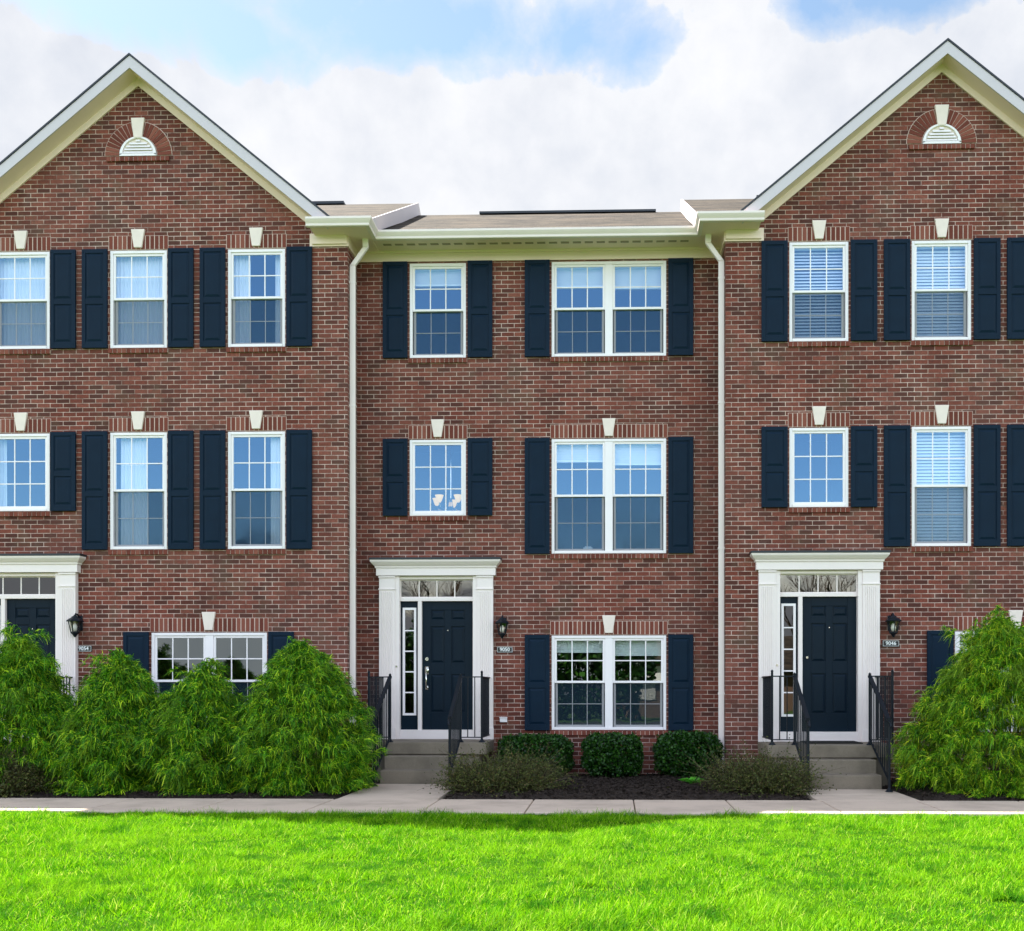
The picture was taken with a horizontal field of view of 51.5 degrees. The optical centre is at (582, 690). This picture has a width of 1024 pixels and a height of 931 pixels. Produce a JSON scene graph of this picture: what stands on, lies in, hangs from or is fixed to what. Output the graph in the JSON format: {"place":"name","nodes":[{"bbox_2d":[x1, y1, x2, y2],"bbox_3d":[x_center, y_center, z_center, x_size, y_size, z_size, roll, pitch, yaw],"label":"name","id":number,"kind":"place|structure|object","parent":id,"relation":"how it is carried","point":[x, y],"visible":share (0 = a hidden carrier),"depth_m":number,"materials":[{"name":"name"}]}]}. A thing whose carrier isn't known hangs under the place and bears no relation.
{"place":"outdoors","nodes":[
{"label":"outdoors","id":0,"kind":"place"},
{"bbox_2d":[338,784,452,799],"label":"path","id":1,"kind":"structure","parent":0,"point":[399,791],"depth_m":13.07,"materials":[{"name":"concrete"}]},
{"bbox_2d":[0,806,1023,930],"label":"lawn","id":2,"kind":"structure","parent":0,"point":[551,877],"depth_m":7.21,"materials":[{"name":"plant"}]},
{"bbox_2d":[0,798,1023,816],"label":"sidewalk","id":3,"kind":"structure","parent":0,"point":[524,806],"depth_m":11.57,"materials":[{"name":"concrete"}]},
{"bbox_2d":[0,0,1023,214],"label":"sky","id":4,"kind":"structure","parent":0,"point":[446,107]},
{"bbox_2d":[801,789,919,800],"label":"path","id":5,"kind":"structure","parent":0,"point":[860,794],"depth_m":12.69,"materials":[{"name":"concrete"}]},
{"label":"ground","id":6,"kind":"structure","parent":0,"visible":0},
{"bbox_2d":[0,777,379,798],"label":"mulch bed","id":7,"kind":"object","parent":6,"relation":"on","point":[315,792],"visible":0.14,"depth_m":12.60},
{"bbox_2d":[0,726,66,798],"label":"twiggy shrub","id":8,"kind":"object","parent":7,"relation":"on","point":[24,779],"visible":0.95,"depth_m":12.64,"materials":[{"name":"green plant"}]},
{"bbox_2d":[0,621,101,791],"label":"thread cypress","id":9,"kind":"object","parent":7,"relation":"on","point":[28,677],"visible":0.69,"depth_m":13.10,"materials":[{"name":"green plant"}]},
{"bbox_2d":[34,647,189,796],"bbox_3d":[-5.862,0.371,13.350,1.804,1.858,2.239,0,0,2],"label":"thread cypress","id":10,"kind":"object","parent":7,"relation":"on","point":[118,694],"visible":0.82,"depth_m":12.84,"materials":[{"name":"green plant"}]},
{"bbox_2d":[124,656,258,795],"bbox_3d":[-4.812,0.434,13.365,1.837,1.731,2.040,0,0,29],"label":"thread cypress","id":11,"kind":"object","parent":7,"relation":"on","point":[187,725],"visible":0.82,"depth_m":12.86,"materials":[{"name":"green plant"}]},
{"bbox_2d":[210,636,390,796],"bbox_3d":[-3.561,0.303,13.371,2.181,1.995,2.168,0,0,-34],"label":"thread cypress","id":12,"kind":"object","parent":7,"relation":"on","point":[279,703],"visible":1,"depth_m":12.85,"materials":[{"name":"green plant"}]},
{"bbox_2d":[0,53,420,773],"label":"brick house","id":13,"kind":"structure","parent":6,"relation":"on","point":[174,379],"depth_m":15.38,"materials":[{"name":"brick"},{"name":"shingle"},{"name":"white vinyl"}]},
{"bbox_2d":[0,252,49,348],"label":"window","id":14,"kind":"structure","parent":13,"relation":"in","point":[24,276],"depth_m":15.58,"materials":[{"name":"glass"}]},
{"bbox_2d":[0,433,49,510],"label":"window","id":15,"kind":"structure","parent":13,"relation":"in","point":[3,437],"depth_m":15.47,"materials":[{"name":"white plastic"}]},
{"bbox_2d":[7,599,54,730],"bbox_3d":[-8.056,-0.375,15.503,0.773,1.927,0.055,0,0,2],"label":"door","id":16,"kind":"structure","parent":13,"relation":"in","point":[36,614],"depth_m":15.48,"materials":[{"name":"wood"}]},
{"bbox_2d":[66,613,83,636],"bbox_3d":[-7.349,-0.945,15.298,0.204,0.350,0.253,0,0,2],"label":"wall lantern","id":17,"kind":"object","parent":13,"relation":"attached to","point":[78,626],"depth_m":15.26,"materials":[{"name":"black metal"}]},
{"bbox_2d":[78,646,91,651],"bbox_3d":[-7.281,-0.610,15.413,0.236,0.090,0.019,0,0,2],"label":"number plaque","id":18,"kind":"object","parent":13,"relation":"attached to","point":[84,648],"visible":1,"depth_m":15.41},
{"bbox_2d":[110,250,166,347],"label":"window","id":19,"kind":"structure","parent":13,"relation":"in","point":[138,279],"depth_m":15.52,"materials":[{"name":"glass"}]},
{"bbox_2d":[110,432,166,549],"bbox_3d":[-6.474,-2.807,15.473,0.840,1.905,0.165,0,0,2],"label":"window","id":20,"kind":"structure","parent":13,"relation":"in","point":[134,490],"depth_m":15.52,"materials":[{"name":"white plastic"}]},
{"bbox_2d":[152,633,266,715],"bbox_3d":[-5.435,-0.127,15.414,1.700,1.425,0.108,0,0,2],"label":"window","id":21,"kind":"structure","parent":13,"relation":"in","point":[209,639],"depth_m":15.38,"materials":[{"name":"white plastic"}]},
{"bbox_2d":[228,249,284,346],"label":"window","id":22,"kind":"structure","parent":13,"relation":"in","point":[239,260],"depth_m":15.40,"materials":[{"name":"white plastic"}]},
{"bbox_2d":[228,431,284,548],"bbox_3d":[-4.740,-2.807,15.422,0.840,1.905,0.165,0,0,2],"label":"window","id":23,"kind":"structure","parent":13,"relation":"in","point":[277,489],"depth_m":15.38,"materials":[{"name":"white plastic"}]},
{"bbox_2d":[367,739,493,783],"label":"front steps","id":24,"kind":"structure","parent":6,"relation":"on","point":[408,761],"depth_m":14.75,"materials":[{"name":"concrete"}]},
{"bbox_2d":[368,671,392,785],"bbox_3d":[-2.876,0.490,14.848,0.392,1.540,2.061,0,0,2],"label":"iron railing","id":25,"kind":"object","parent":24,"relation":"on","point":[379,721],"visible":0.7,"depth_m":14.90,"materials":[{"name":"black metal"}]},
{"bbox_2d":[446,671,489,786],"bbox_3d":[-1.576,0.490,14.809,0.392,1.540,2.061,0,0,2],"label":"iron railing","id":26,"kind":"object","parent":24,"relation":"on","point":[457,696],"visible":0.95,"depth_m":14.86,"materials":[{"name":"black metal"}]},
{"bbox_2d":[349,209,724,776],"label":"brick house","id":27,"kind":"structure","parent":6,"relation":"on","point":[554,379],"depth_m":15.83,"materials":[{"name":"brick"},{"name":"shingle"},{"name":"white vinyl"}]},
{"bbox_2d":[410,263,465,357],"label":"window","id":28,"kind":"structure","parent":27,"relation":"in","point":[445,275],"depth_m":15.90,"materials":[{"name":"white plastic"}]},
{"bbox_2d":[410,440,465,515],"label":"window","id":29,"kind":"structure","parent":27,"relation":"in","point":[413,443],"depth_m":15.88,"materials":[{"name":"white plastic"}]},
{"bbox_2d":[432,445,460,510],"bbox_3d":[-2.076,-3.661,16.642,0.611,1.698,0.590,0,0,2],"label":"chandelier","id":30,"kind":"object","parent":27,"relation":"hanging from","point":[437,500],"visible":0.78,"depth_m":16.61,"materials":[{"name":"metal"}]},
{"bbox_2d":[422,601,472,729],"bbox_3d":[-2.032,-0.375,15.882,0.773,1.927,0.142,0,0,2],"label":"door","id":31,"kind":"structure","parent":27,"relation":"in","point":[447,626],"depth_m":15.90,"materials":[{"name":"wood"}]},
{"bbox_2d":[495,615,508,638],"bbox_3d":[-1.201,-0.945,15.716,0.204,0.350,0.253,0,0,2],"label":"wall lantern","id":32,"kind":"object","parent":27,"relation":"attached to","point":[503,622],"depth_m":15.67,"materials":[{"name":"black metal"}]},
{"bbox_2d":[499,717,506,721],"bbox_3d":[-1.191,0.436,15.820,0.120,0.077,0.045,0,0,2],"label":"outlet box","id":33,"kind":"object","parent":27,"relation":"attached to","point":[503,719],"visible":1,"depth_m":15.81,"materials":[{"name":"white plastic"}]},
{"bbox_2d":[497,647,512,652],"bbox_3d":[-1.171,-0.612,15.832,0.236,0.090,0.019,0,0,2],"label":"number plaque","id":34,"kind":"object","parent":27,"relation":"attached to","point":[504,649],"visible":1,"depth_m":15.82,"materials":[{"name":"metal"}]},
{"bbox_2d":[552,261,665,356],"bbox_3d":[0.389,-5.705,15.872,1.713,1.420,0.170,0,0,2],"label":"window","id":35,"kind":"structure","parent":27,"relation":"in","point":[609,276],"depth_m":15.83,"materials":[{"name":"white plastic"}]},
{"bbox_2d":[552,438,665,553],"bbox_3d":[0.389,-2.905,15.872,1.713,1.714,0.170,0,0,2],"label":"window","id":36,"kind":"structure","parent":27,"relation":"in","point":[612,453],"depth_m":15.83,"materials":[{"name":"white plastic"}]},
{"bbox_2d":[552,635,665,729],"bbox_3d":[0.389,-0.116,15.872,1.713,1.412,0.170,0,0,2],"label":"window","id":37,"kind":"structure","parent":27,"relation":"in","point":[611,646],"depth_m":15.82,"materials":[{"name":"white plastic"}]},
{"bbox_2d":[443,772,810,802],"bbox_3d":[0.555,1.248,13.987,4.380,0.144,3.565,0,0,2],"label":"mulch bed","id":38,"kind":"object","parent":6,"relation":"on","point":[652,786],"visible":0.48,"depth_m":12.68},
{"bbox_2d":[421,731,586,796],"bbox_3d":[-1.025,0.972,13.280,2.195,0.972,2.154,0,0,-31],"label":"twiggy shrub","id":39,"kind":"object","parent":38,"relation":"on","point":[501,777],"visible":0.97,"depth_m":12.93,"materials":[{"name":"green plant"}]},
{"bbox_2d":[496,732,574,775],"bbox_3d":[-0.676,0.951,15.215,1.178,0.690,0.951,0,0,2],"label":"boxwood hedge","id":40,"kind":"object","parent":38,"relation":"on","point":[559,741],"visible":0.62,"depth_m":14.91,"materials":[{"name":"green plant"}]},
{"bbox_2d":[580,731,644,777],"bbox_3d":[0.428,0.935,15.112,0.945,0.720,0.960,0,0,2],"label":"boxwood hedge","id":41,"kind":"object","parent":38,"relation":"on","point":[610,760],"visible":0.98,"depth_m":14.78,"materials":[{"name":"green plant"}]},
{"bbox_2d":[651,730,725,776],"bbox_3d":[1.511,0.925,15.138,1.071,0.740,0.960,0,0,2],"label":"boxwood hedge","id":42,"kind":"object","parent":38,"relation":"on","point":[667,748],"visible":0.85,"depth_m":14.80,"materials":[{"name":"green plant"}]},
{"bbox_2d":[678,777,703,782],"bbox_3d":[1.467,1.191,14.026,0.306,0.079,0.339,0,0,43],"label":"hosta plant","id":43,"kind":"object","parent":38,"relation":"on","point":[691,780],"visible":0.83,"depth_m":13.99,"materials":[{"name":"green plant"}]},
{"bbox_2d":[667,734,846,797],"bbox_3d":[2.152,0.977,13.166,2.300,1.011,1.962,0,0,2],"label":"twiggy shrub","id":44,"kind":"object","parent":38,"relation":"on","point":[759,776],"visible":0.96,"depth_m":12.82,"materials":[{"name":"green plant"}]},
{"bbox_2d":[758,742,897,788],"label":"front steps","id":45,"kind":"structure","parent":6,"relation":"on","point":[861,765],"depth_m":13.89,"materials":[{"name":"concrete"}]},
{"bbox_2d":[762,670,810,791],"bbox_3d":[2.681,0.490,14.083,0.392,1.540,2.061,0,0,2],"label":"iron railing","id":46,"kind":"object","parent":45,"relation":"on","point":[805,724],"visible":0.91,"depth_m":14.14,"materials":[{"name":"black metal"}]},
{"bbox_2d":[810,741,862,743],"bbox_3d":[3.449,0.719,14.684,0.760,0.020,0.500,0,0,2],"label":"doormat","id":47,"kind":"object","parent":45,"relation":"on","point":[833,742],"visible":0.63,"depth_m":14.44,"materials":[{"name":"rubber"}]},
{"bbox_2d":[866,669,895,791],"bbox_3d":[3.980,0.490,14.044,0.392,1.540,2.061,0,0,2],"label":"iron railing","id":48,"kind":"object","parent":45,"relation":"on","point":[884,724],"visible":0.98,"depth_m":13.89,"materials":[{"name":"black metal"}]},
{"bbox_2d":[680,38,1023,778],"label":"brick house","id":49,"kind":"structure","parent":6,"relation":"on","point":[872,252],"depth_m":15.07,"materials":[{"name":"brick"}]},
{"bbox_2d":[789,242,847,341],"bbox_3d":[3.374,-5.700,15.184,0.840,1.420,0.170,0,0,2],"label":"window","id":50,"kind":"structure","parent":49,"relation":"in","point":[793,246],"depth_m":15.17,"materials":[{"name":"white plastic"}]},
{"bbox_2d":[789,428,847,506],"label":"window","id":51,"kind":"structure","parent":49,"relation":"in","point":[844,431],"depth_m":15.12,"materials":[{"name":"white plastic"}]},
{"bbox_2d":[803,597,855,731],"bbox_3d":[3.525,-0.375,15.150,0.773,1.927,0.075,0,0,2],"label":"door","id":52,"kind":"structure","parent":49,"relation":"in","point":[829,623],"depth_m":15.13,"materials":[{"name":"wood"}]},
{"bbox_2d":[882,640,898,646],"bbox_3d":[4.389,-0.670,15.067,0.236,0.090,0.019,0,0,2],"label":"number plaque","id":53,"kind":"object","parent":49,"relation":"attached to","point":[890,643],"visible":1,"depth_m":15.06,"materials":[{"name":"metal"}]},
{"bbox_2d":[885,613,901,636],"bbox_3d":[4.388,-0.925,14.950,0.204,0.350,0.253,0,0,2],"label":"wall lantern","id":54,"kind":"object","parent":49,"relation":"attached to","point":[892,619],"depth_m":14.91,"materials":[{"name":"black metal"}]},
{"bbox_2d":[912,240,970,339],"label":"window","id":55,"kind":"structure","parent":49,"relation":"in","point":[965,315],"depth_m":15.18,"materials":[{"name":"white plastic"}]},
{"bbox_2d":[912,426,970,545],"bbox_3d":[5.108,-2.907,15.132,0.840,1.705,0.170,0,0,2],"label":"window","id":56,"kind":"structure","parent":49,"relation":"in","point":[919,538],"depth_m":15.18,"materials":[{"name":"white plastic"}]},
{"bbox_2d":[955,631,1023,731],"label":"window","id":57,"kind":"structure","parent":49,"relation":"in","point":[957,639],"depth_m":15.05,"materials":[{"name":"white plastic"}]},
{"bbox_2d":[882,777,1023,801],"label":"mulch bed","id":58,"kind":"object","parent":6,"relation":"on","point":[927,794],"visible":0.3,"depth_m":12.51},
{"bbox_2d":[885,602,1023,798],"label":"thread cypress","id":59,"kind":"object","parent":58,"relation":"on","point":[993,649],"visible":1,"depth_m":12.85,"materials":[{"name":"green plant"}]},
{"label":"front steps","id":60,"kind":"object","parent":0,"visible":0},
{"bbox_2d":[3,677,72,740],"bbox_3d":[-7.601,0.490,14.388,0.392,1.540,2.061,0,0,2],"label":"iron railing","id":61,"kind":"object","parent":60,"relation":"on","point":[60,689],"visible":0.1,"depth_m":15.20,"materials":[{"name":"black metal"}]}
]}

